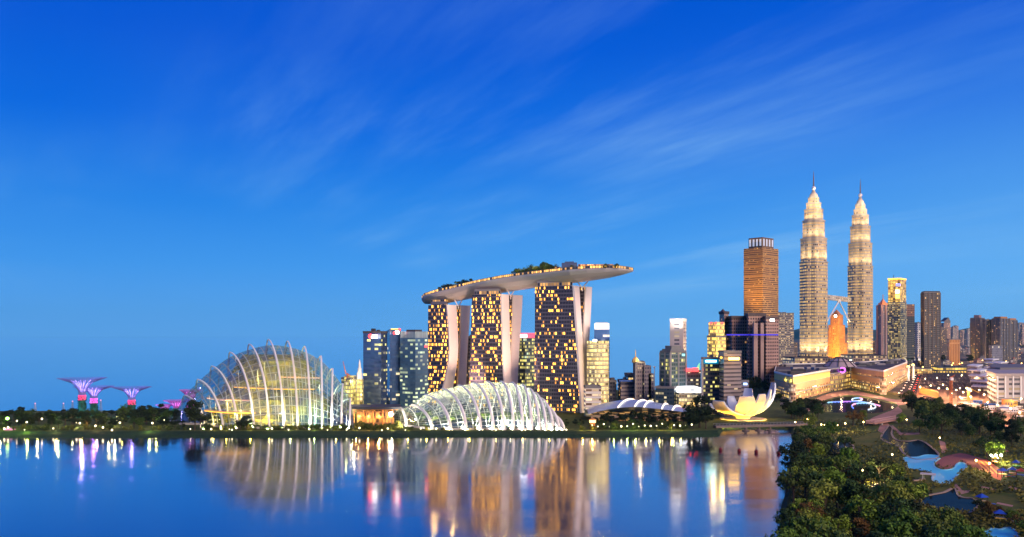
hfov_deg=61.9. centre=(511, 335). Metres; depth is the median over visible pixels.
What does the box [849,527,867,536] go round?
tree
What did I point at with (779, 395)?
tree
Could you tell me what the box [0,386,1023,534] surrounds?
ground
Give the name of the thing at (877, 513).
tree
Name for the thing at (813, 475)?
tree
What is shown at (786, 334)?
office block
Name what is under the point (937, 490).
lawn
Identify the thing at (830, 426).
tree
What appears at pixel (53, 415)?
tree
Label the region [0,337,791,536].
water
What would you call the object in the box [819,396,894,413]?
fountain pool
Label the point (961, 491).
park path
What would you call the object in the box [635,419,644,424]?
tree
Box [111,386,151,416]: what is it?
supertree
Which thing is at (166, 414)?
tree
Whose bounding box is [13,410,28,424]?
tree
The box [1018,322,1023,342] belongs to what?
city block
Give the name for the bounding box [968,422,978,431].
tree
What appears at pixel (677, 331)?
slab tower
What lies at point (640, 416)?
tree
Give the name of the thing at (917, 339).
office tower
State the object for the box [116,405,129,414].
tree
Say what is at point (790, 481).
tree
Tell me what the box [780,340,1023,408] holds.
city ground
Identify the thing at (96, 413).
tree
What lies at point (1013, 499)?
lawn
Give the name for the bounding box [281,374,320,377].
skywalk
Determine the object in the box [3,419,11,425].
tree
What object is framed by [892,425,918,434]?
park path
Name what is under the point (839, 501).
tree
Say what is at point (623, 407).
theatre
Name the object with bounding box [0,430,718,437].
shore bank
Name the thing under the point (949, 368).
station block
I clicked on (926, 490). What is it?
tree
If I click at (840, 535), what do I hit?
tree
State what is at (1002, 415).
tree
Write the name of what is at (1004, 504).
park path
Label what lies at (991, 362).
terraced block
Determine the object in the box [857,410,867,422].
tree
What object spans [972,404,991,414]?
tree
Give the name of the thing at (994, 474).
play court
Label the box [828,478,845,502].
tree
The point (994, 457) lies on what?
climbing set
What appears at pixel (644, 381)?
stepped tower
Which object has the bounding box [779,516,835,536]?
tree
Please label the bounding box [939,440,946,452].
park path
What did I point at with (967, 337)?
city block
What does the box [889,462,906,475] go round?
tree
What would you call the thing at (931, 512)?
tree
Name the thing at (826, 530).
tree
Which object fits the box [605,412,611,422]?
tree
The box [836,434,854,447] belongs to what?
tree
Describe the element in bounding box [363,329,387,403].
office tower
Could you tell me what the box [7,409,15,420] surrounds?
tree
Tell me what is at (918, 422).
tree
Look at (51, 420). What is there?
tree
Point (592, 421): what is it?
lit kiosk
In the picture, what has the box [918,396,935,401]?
tree
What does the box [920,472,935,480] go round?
gazebo
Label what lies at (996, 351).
office block
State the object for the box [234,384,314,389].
skywalk
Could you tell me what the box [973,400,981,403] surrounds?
site cabin
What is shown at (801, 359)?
podium block
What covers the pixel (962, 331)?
city block
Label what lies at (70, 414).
tree
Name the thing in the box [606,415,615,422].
tree
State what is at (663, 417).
tree
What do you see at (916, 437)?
lawn
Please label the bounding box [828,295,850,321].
skybridge
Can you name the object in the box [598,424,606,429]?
shrub
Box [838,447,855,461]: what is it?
tree
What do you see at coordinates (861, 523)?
tree
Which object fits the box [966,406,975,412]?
tree
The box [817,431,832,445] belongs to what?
tree
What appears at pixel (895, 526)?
tree
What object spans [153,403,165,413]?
tree
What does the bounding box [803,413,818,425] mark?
tree
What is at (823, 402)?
tree
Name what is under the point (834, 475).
tree
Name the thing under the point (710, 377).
office tower
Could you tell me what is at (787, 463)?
tree
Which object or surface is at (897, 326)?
lit tower
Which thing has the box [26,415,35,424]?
tree
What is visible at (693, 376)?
office block
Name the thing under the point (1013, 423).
tree
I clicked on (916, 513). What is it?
tree
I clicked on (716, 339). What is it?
stepped tower
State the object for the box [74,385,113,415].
supertree
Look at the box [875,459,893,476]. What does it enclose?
tree
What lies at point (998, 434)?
tree
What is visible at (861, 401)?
fountain
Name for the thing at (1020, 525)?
tree
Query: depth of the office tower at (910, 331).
1650.00 m
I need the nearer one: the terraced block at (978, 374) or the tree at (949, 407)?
the tree at (949, 407)
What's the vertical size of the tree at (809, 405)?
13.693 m
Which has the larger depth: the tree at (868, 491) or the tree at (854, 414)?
the tree at (854, 414)
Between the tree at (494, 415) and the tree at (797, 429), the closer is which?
the tree at (797, 429)
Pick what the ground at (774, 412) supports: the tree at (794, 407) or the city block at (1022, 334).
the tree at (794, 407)
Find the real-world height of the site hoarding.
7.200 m
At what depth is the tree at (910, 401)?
694.51 m
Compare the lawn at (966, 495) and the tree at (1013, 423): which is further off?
the tree at (1013, 423)
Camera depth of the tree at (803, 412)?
630.38 m
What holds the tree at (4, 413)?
on the ground at (774, 412)
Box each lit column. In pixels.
[907,365,909,380]
[911,364,914,377]
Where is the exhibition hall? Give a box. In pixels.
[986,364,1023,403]
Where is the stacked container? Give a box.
[1001,399,1013,406]
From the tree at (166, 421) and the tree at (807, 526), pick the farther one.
the tree at (166, 421)
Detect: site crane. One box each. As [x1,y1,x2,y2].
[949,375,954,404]
[964,387,978,402]
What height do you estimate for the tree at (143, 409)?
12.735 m
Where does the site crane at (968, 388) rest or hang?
on the site ground at (957, 394)
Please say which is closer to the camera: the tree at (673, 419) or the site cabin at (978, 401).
the tree at (673, 419)
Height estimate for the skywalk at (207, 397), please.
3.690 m
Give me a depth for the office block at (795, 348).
1900.00 m
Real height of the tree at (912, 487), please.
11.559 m
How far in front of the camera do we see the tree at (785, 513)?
258.56 m
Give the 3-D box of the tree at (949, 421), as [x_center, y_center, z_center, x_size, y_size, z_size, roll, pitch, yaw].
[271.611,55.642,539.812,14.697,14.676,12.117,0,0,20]
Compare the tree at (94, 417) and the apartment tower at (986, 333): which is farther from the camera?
the apartment tower at (986, 333)
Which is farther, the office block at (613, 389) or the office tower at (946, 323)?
the office tower at (946, 323)
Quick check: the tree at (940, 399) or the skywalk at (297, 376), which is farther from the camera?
the tree at (940, 399)
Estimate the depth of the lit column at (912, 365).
1248.38 m
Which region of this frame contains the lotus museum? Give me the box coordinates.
[709,382,775,420]
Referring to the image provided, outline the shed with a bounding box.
[1013,400,1017,405]
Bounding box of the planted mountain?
[211,354,338,425]
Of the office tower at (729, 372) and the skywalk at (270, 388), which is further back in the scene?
the office tower at (729, 372)
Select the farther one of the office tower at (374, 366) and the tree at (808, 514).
the office tower at (374, 366)
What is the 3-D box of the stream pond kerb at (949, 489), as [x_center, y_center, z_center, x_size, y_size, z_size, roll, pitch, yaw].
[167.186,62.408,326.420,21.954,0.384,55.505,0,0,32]
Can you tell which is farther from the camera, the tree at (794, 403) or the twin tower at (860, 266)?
the twin tower at (860, 266)
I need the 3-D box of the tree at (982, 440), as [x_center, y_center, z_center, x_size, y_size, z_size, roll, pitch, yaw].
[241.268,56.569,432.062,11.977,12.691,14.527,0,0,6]
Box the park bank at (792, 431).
[717,423,794,523]
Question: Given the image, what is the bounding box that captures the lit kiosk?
[588,418,596,428]
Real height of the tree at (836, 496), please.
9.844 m
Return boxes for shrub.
[394,420,401,428]
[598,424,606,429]
[610,423,617,428]
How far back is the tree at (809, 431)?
484.47 m
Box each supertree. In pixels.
[56,377,106,417]
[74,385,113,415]
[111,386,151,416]
[156,404,173,412]
[163,399,186,411]
[180,389,201,414]
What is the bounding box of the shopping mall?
[774,357,906,401]
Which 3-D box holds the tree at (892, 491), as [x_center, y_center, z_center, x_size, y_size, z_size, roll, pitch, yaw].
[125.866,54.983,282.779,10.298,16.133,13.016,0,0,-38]
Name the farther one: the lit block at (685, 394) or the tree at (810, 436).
the lit block at (685, 394)
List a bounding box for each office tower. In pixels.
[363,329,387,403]
[387,328,400,410]
[400,330,427,411]
[466,335,470,400]
[701,355,718,414]
[718,349,741,415]
[876,299,887,359]
[907,304,914,366]
[915,322,920,357]
[921,291,940,367]
[941,317,949,338]
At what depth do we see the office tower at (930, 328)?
1503.84 m
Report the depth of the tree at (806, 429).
503.29 m
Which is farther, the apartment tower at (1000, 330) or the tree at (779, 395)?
the apartment tower at (1000, 330)
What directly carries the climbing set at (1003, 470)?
on the ground at (774, 412)
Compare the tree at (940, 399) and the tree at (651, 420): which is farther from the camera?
the tree at (940, 399)
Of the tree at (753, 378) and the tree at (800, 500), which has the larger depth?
the tree at (753, 378)
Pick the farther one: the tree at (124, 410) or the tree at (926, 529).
the tree at (124, 410)
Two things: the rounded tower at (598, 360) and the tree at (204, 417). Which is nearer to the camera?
the tree at (204, 417)
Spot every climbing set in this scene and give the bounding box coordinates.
[975,494,994,503]
[991,456,998,463]
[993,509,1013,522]
[997,468,1014,477]
[1005,468,1023,476]
[1007,467,1022,476]
[1011,460,1019,466]
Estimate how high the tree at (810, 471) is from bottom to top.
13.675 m
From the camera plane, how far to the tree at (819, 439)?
456.41 m
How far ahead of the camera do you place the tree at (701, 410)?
576.52 m
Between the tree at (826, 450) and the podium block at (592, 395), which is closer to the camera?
the tree at (826, 450)
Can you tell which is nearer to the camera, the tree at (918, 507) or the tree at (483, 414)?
the tree at (918, 507)
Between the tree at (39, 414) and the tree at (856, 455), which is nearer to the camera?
the tree at (856, 455)
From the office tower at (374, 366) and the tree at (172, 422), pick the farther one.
the office tower at (374, 366)
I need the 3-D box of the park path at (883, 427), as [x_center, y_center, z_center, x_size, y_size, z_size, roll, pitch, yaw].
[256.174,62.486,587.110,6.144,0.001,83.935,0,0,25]
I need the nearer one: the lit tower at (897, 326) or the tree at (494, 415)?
the tree at (494, 415)
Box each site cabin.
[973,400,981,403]
[984,403,996,406]
[1000,409,1011,413]
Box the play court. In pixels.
[974,459,1004,480]
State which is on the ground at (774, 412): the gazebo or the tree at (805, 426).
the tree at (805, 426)
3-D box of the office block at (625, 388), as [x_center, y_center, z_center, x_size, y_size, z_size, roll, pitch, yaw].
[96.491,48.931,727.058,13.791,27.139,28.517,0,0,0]
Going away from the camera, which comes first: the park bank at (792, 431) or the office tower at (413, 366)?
the park bank at (792, 431)
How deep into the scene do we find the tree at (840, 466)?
350.21 m
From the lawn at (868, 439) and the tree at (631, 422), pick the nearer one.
the lawn at (868, 439)
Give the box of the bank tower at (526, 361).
[517,333,534,401]
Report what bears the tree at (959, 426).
on the ground at (774, 412)
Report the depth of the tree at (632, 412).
614.81 m
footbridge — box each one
[713,421,806,430]
[866,416,897,424]
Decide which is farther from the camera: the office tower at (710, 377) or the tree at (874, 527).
the office tower at (710, 377)
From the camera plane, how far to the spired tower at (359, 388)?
682.00 m
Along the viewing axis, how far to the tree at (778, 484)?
334.88 m
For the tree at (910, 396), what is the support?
on the ground at (774, 412)
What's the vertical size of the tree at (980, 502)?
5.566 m
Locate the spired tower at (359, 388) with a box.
[357,359,362,403]
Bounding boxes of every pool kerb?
[903,454,966,483]
[985,527,1018,536]
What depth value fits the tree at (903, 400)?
741.22 m
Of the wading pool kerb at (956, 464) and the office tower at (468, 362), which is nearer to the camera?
the wading pool kerb at (956, 464)
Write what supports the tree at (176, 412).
on the ground at (774, 412)
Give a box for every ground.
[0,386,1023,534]
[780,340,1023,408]
[901,368,1023,427]
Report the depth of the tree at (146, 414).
599.05 m
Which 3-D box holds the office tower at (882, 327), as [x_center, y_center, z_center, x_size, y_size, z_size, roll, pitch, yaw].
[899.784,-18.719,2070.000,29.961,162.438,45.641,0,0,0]
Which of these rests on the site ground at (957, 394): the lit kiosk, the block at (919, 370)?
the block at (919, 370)
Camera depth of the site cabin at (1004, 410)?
683.98 m
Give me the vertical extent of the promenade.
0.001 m
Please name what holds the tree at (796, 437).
on the ground at (774, 412)
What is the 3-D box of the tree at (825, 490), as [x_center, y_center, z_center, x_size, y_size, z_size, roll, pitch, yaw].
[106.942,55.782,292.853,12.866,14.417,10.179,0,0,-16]
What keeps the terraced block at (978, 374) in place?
on the city ground at (896, 389)
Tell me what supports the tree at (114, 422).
on the ground at (774, 412)
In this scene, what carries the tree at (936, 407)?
on the ground at (774, 412)
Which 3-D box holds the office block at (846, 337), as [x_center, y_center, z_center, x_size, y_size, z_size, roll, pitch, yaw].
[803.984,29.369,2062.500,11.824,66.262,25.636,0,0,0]
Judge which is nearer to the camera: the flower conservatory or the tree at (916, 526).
the tree at (916, 526)
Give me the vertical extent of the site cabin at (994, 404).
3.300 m
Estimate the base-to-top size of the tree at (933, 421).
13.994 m
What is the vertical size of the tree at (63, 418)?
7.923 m
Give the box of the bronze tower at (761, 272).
[743,237,778,315]
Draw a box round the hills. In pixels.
[794,327,969,339]
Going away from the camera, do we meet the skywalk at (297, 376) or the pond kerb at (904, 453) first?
the pond kerb at (904, 453)
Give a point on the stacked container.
(1009, 402)
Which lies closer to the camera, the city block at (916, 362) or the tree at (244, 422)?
the tree at (244, 422)
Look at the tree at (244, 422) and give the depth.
564.69 m
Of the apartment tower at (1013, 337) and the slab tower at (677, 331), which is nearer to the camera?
the slab tower at (677, 331)
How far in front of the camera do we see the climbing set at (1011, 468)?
378.18 m
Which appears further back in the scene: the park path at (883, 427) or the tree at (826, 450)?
the park path at (883, 427)
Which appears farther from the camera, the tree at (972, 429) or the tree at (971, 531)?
the tree at (972, 429)
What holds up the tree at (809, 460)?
on the ground at (774, 412)
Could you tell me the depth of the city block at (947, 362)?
1560.31 m
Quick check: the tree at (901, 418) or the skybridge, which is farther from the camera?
the skybridge
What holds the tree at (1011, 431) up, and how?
on the ground at (774, 412)
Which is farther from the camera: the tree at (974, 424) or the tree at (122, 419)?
the tree at (122, 419)
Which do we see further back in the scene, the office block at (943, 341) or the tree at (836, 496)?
the office block at (943, 341)
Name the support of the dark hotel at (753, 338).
on the ground at (774, 412)
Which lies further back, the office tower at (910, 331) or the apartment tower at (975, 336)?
the apartment tower at (975, 336)
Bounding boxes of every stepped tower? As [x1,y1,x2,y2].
[632,350,654,401]
[707,322,725,356]
[828,309,846,357]
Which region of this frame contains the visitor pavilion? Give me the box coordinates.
[351,404,400,425]
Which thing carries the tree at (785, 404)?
on the ground at (774, 412)
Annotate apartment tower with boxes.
[970,315,984,359]
[982,319,990,358]
[991,317,1009,360]
[1009,318,1017,360]
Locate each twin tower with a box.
[799,171,827,356]
[847,181,873,353]
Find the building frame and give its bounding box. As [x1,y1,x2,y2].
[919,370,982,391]
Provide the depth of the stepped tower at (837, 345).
1958.01 m
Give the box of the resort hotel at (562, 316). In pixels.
[421,261,632,412]
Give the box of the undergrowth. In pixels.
[790,419,1023,536]
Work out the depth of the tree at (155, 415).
592.03 m
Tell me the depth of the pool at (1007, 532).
270.35 m
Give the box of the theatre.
[584,398,684,420]
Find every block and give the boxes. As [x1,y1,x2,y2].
[341,374,356,414]
[583,384,601,416]
[610,377,616,401]
[617,377,633,399]
[624,372,632,379]
[655,385,677,405]
[676,386,700,406]
[686,363,700,387]
[741,379,748,395]
[778,312,793,363]
[782,356,831,363]
[794,342,797,355]
[840,354,886,370]
[845,334,847,353]
[910,366,933,373]
[912,358,920,366]
[931,365,966,372]
[941,327,946,358]
[943,360,951,365]
[947,339,959,365]
[951,326,954,338]
[954,325,958,338]
[960,329,964,344]
[966,329,969,346]
[967,364,986,390]
[973,358,981,362]
[983,358,1008,368]
[989,344,1002,361]
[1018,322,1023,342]
[1020,324,1023,346]
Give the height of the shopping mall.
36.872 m
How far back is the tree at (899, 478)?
325.27 m
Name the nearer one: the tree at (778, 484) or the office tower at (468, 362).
the tree at (778, 484)
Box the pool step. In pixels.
[908,457,933,462]
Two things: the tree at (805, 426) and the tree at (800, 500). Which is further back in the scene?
the tree at (805, 426)
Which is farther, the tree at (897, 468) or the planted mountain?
the planted mountain
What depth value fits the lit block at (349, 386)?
677.44 m
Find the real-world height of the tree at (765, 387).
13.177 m
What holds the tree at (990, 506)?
on the ground at (774, 412)
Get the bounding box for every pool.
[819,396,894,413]
[905,455,964,482]
[986,528,1016,536]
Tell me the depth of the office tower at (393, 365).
707.13 m
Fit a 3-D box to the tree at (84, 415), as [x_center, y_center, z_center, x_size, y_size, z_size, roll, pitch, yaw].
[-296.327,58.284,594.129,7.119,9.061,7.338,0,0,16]
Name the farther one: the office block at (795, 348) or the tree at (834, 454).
the office block at (795, 348)
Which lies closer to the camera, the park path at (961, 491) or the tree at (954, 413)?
the park path at (961, 491)
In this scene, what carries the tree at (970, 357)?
on the ground at (774, 412)
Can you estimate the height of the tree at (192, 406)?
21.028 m
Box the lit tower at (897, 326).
[888,275,906,360]
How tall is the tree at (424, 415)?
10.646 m
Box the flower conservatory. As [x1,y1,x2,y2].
[394,381,564,429]
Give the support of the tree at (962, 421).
on the ground at (774, 412)
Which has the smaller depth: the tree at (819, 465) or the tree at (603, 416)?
the tree at (819, 465)
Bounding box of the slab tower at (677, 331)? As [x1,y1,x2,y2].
[670,318,686,350]
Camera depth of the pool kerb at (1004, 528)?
275.38 m
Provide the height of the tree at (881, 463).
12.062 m
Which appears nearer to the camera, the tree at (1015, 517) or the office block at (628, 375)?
the tree at (1015, 517)
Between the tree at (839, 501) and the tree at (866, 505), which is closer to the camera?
the tree at (866, 505)
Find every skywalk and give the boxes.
[204,408,255,412]
[206,396,249,400]
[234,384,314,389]
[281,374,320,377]
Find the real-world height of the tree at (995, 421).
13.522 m
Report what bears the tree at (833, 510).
on the ground at (774, 412)
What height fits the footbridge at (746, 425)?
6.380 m
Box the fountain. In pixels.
[828,397,879,409]
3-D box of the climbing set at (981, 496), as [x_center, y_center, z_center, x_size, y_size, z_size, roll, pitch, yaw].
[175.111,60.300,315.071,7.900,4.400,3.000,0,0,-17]
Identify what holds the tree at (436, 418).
on the ground at (774, 412)
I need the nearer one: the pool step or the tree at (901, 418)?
the pool step
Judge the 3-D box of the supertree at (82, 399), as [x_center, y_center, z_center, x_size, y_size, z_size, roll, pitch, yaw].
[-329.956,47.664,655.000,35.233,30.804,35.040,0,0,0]
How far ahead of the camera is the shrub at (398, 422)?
571.72 m
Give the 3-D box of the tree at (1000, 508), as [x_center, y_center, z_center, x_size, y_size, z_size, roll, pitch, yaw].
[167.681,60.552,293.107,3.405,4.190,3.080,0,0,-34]
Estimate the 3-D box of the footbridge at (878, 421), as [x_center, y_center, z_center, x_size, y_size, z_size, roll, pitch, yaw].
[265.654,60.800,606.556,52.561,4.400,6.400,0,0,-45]
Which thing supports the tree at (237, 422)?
on the ground at (774, 412)
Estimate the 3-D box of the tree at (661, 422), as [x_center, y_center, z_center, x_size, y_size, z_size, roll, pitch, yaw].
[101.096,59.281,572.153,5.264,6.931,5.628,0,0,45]
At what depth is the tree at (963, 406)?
635.78 m
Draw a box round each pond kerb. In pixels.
[880,425,940,459]
[923,488,978,513]
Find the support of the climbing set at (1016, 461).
on the ground at (774, 412)
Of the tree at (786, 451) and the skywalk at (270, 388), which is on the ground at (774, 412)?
the tree at (786, 451)
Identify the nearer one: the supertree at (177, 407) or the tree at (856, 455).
the tree at (856, 455)
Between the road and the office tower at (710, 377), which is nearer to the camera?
the office tower at (710, 377)
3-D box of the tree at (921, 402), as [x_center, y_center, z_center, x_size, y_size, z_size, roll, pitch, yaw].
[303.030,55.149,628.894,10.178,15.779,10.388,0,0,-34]
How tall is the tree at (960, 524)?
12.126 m
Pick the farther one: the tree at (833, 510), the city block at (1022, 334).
the city block at (1022, 334)
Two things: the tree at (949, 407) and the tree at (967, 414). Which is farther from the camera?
the tree at (949, 407)
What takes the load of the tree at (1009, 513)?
on the ground at (774, 412)
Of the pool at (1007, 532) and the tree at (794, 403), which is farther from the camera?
the tree at (794, 403)
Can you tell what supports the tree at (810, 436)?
on the ground at (774, 412)
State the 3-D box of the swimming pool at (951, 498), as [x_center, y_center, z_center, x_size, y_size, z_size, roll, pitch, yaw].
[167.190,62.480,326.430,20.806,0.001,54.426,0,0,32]
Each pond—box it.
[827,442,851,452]
[882,426,937,456]
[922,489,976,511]
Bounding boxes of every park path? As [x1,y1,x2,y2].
[878,422,888,431]
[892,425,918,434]
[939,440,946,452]
[955,484,969,493]
[996,502,1012,506]
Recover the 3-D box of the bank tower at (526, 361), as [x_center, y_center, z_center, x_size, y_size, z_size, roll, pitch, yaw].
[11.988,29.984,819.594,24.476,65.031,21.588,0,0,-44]
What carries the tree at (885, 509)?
on the ground at (774, 412)
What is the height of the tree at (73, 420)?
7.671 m
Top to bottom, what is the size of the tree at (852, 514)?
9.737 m
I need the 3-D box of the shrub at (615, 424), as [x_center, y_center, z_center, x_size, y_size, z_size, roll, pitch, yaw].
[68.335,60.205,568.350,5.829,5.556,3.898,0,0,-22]
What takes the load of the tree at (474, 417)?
on the ground at (774, 412)
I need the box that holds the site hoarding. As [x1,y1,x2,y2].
[919,386,937,397]
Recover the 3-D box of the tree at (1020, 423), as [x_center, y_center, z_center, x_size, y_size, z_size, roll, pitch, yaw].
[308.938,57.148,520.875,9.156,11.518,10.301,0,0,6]
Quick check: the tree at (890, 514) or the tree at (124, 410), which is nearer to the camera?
the tree at (890, 514)
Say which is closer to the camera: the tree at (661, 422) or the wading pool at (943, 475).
the wading pool at (943, 475)
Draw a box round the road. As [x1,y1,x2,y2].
[898,374,921,395]
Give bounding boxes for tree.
[0,411,8,417]
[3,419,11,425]
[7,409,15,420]
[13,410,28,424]
[16,416,28,425]
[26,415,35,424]
[35,412,43,421]
[47,417,54,426]
[48,413,56,420]
[54,419,62,427]
[57,416,67,424]
[61,410,78,423]
[66,417,81,427]
[80,413,90,420]
[81,416,92,424]
[91,410,101,420]
[91,415,100,424]
[97,417,105,424]
[101,413,111,423]
[107,418,116,424]
[115,416,129,427]
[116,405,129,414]
[116,412,126,425]
[130,411,139,424]
[137,405,148,416]
[140,412,150,424]
[145,409,159,425]
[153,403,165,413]
[157,416,169,427]
[159,411,169,420]
[165,408,172,418]
[170,418,180,424]
[172,410,180,417]
[183,399,203,429]
[193,412,211,429]
[234,417,245,426]
[240,415,253,429]
[416,410,433,423]
[431,415,442,424]
[452,410,460,422]
[467,412,476,421]
[474,413,488,418]
[484,412,496,420]
[514,412,525,423]
[598,414,607,422]
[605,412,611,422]
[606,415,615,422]
[619,414,630,425]
[625,417,635,425]
[628,410,636,418]
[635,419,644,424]
[637,412,644,424]
[645,414,656,425]
[659,414,666,421]
[659,419,666,428]
[667,416,676,422]
[682,395,715,427]
[686,413,700,428]
[694,415,713,428]
[746,376,757,390]
[747,379,755,389]
[750,378,760,391]
[755,381,767,392]
[762,383,770,390]
[764,525,822,536]
[773,507,799,530]
[774,390,782,402]
[775,465,811,501]
[776,441,811,460]
[776,480,791,496]
[779,399,790,412]
[779,456,792,471]
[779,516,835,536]
[786,515,814,533]
[788,405,801,418]
[788,459,814,468]
[789,399,804,416]
[789,465,822,499]
[789,497,824,510]
[791,432,803,439]
[794,426,800,434]
[794,450,822,467]
[795,465,825,498]
[795,500,826,517]
[796,397,806,403]
[797,407,807,419]
[797,507,819,524]
[798,521,849,536]
[800,424,813,436]
[800,434,815,442]
[802,427,817,434]
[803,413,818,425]
[803,426,831,442]
[803,438,819,452]
[805,399,820,414]
[806,478,837,508]
[810,399,827,404]
[810,403,824,416]
[810,442,827,459]
[812,513,855,531]
[814,459,836,471]
[815,434,835,443]
[815,528,851,536]
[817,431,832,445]
[817,466,847,500]
[818,455,860,484]
[820,443,829,452]
[821,454,837,461]
[821,501,850,517]
[822,421,841,436]
[822,487,851,507]
[826,451,838,470]
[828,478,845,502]
[828,485,846,507]
[828,530,852,536]
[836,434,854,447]
[837,478,866,516]
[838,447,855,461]
[840,465,859,482]
[843,494,880,520]
[845,410,864,425]
[845,451,860,462]
[846,458,882,492]
[847,517,872,536]
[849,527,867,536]
[850,497,879,517]
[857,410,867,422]
[858,484,874,498]
[865,456,893,482]
[865,511,891,523]
[865,531,892,536]
[866,519,890,532]
[870,478,915,510]
[872,495,916,516]
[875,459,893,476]
[876,509,912,523]
[878,518,913,536]
[879,498,909,510]
[883,471,910,487]
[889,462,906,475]
[889,505,930,535]
[891,480,927,498]
[896,413,905,427]
[898,390,915,406]
[904,395,918,410]
[905,502,922,512]
[906,398,916,411]
[909,516,954,536]
[912,419,925,432]
[913,404,931,420]
[913,482,928,501]
[913,511,927,519]
[914,523,938,536]
[915,400,929,419]
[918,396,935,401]
[919,504,961,529]
[924,414,941,435]
[927,402,940,412]
[928,523,996,536]
[930,412,953,434]
[933,396,943,405]
[934,400,945,409]
[944,518,987,536]
[945,404,960,416]
[946,409,961,424]
[947,510,969,525]
[953,423,970,434]
[954,415,968,431]
[956,404,968,418]
[961,408,979,419]
[963,424,976,439]
[966,354,973,362]
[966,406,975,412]
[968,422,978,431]
[969,411,987,433]
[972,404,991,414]
[972,435,1000,458]
[972,499,986,514]
[981,500,996,518]
[982,420,997,434]
[984,441,1005,463]
[988,410,1006,420]
[988,416,1007,430]
[993,430,1004,440]
[995,506,1004,515]
[1002,428,1019,446]
[1004,419,1019,432]
[1004,508,1019,518]
[1007,514,1023,528]
[1009,420,1022,433]
[1011,413,1023,435]
[1014,518,1023,528]
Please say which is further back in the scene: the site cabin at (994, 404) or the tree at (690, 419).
the site cabin at (994, 404)
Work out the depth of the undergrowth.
372.73 m
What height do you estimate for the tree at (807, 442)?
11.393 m
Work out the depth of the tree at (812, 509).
273.29 m
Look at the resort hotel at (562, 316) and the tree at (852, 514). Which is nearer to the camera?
the tree at (852, 514)
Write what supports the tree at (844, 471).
on the ground at (774, 412)
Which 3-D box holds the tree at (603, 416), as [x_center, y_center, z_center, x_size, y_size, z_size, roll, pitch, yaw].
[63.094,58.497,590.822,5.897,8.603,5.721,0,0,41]
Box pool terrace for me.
[935,453,985,471]
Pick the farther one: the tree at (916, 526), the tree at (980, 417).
the tree at (980, 417)
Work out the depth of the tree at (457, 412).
610.30 m
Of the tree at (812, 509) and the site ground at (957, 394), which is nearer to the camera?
the tree at (812, 509)
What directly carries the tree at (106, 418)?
on the ground at (774, 412)
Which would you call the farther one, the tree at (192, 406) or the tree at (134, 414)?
the tree at (134, 414)
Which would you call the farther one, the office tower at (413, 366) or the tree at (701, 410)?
the office tower at (413, 366)
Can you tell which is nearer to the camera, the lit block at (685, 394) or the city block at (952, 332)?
the lit block at (685, 394)
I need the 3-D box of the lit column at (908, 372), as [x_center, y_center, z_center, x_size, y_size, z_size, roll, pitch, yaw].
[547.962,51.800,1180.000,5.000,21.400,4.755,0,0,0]
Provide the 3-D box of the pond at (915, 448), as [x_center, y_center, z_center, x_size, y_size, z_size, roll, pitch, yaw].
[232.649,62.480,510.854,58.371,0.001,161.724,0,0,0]
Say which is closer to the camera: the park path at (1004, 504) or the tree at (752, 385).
the park path at (1004, 504)
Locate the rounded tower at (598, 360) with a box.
[586,322,609,403]
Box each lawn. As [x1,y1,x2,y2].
[853,433,881,446]
[902,433,926,440]
[910,472,932,483]
[930,487,948,493]
[961,493,976,497]
[984,492,1023,516]
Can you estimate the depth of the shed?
756.08 m
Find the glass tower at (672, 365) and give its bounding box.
[659,346,686,385]
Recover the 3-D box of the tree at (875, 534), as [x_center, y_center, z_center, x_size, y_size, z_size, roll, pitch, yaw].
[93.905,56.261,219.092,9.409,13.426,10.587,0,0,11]
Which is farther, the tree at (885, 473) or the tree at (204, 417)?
the tree at (204, 417)
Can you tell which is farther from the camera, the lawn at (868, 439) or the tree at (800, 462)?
the lawn at (868, 439)
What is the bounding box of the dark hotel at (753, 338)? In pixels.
[719,309,779,385]
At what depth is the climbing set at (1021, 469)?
374.03 m
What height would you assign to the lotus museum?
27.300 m
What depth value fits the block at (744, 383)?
667.00 m
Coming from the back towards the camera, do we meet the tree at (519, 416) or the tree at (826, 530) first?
the tree at (519, 416)
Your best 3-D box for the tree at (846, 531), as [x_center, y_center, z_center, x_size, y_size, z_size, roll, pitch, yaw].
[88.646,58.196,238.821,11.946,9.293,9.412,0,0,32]
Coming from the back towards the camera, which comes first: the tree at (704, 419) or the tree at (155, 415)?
the tree at (155, 415)
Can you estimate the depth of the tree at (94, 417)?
594.53 m
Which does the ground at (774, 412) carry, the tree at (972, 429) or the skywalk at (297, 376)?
the tree at (972, 429)
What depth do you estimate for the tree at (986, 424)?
531.91 m
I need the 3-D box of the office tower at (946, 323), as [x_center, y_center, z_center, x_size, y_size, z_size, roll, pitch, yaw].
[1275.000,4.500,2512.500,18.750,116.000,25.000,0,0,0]
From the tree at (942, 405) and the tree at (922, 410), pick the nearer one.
the tree at (922, 410)
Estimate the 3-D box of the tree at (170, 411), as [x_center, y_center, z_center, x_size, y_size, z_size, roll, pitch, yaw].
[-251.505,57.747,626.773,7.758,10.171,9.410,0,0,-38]
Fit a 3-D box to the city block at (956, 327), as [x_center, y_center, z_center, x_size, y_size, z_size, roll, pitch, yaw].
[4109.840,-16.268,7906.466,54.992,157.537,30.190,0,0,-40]
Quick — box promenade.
[807,391,917,421]
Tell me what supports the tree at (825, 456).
on the ground at (774, 412)
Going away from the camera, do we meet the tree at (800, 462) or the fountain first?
the tree at (800, 462)

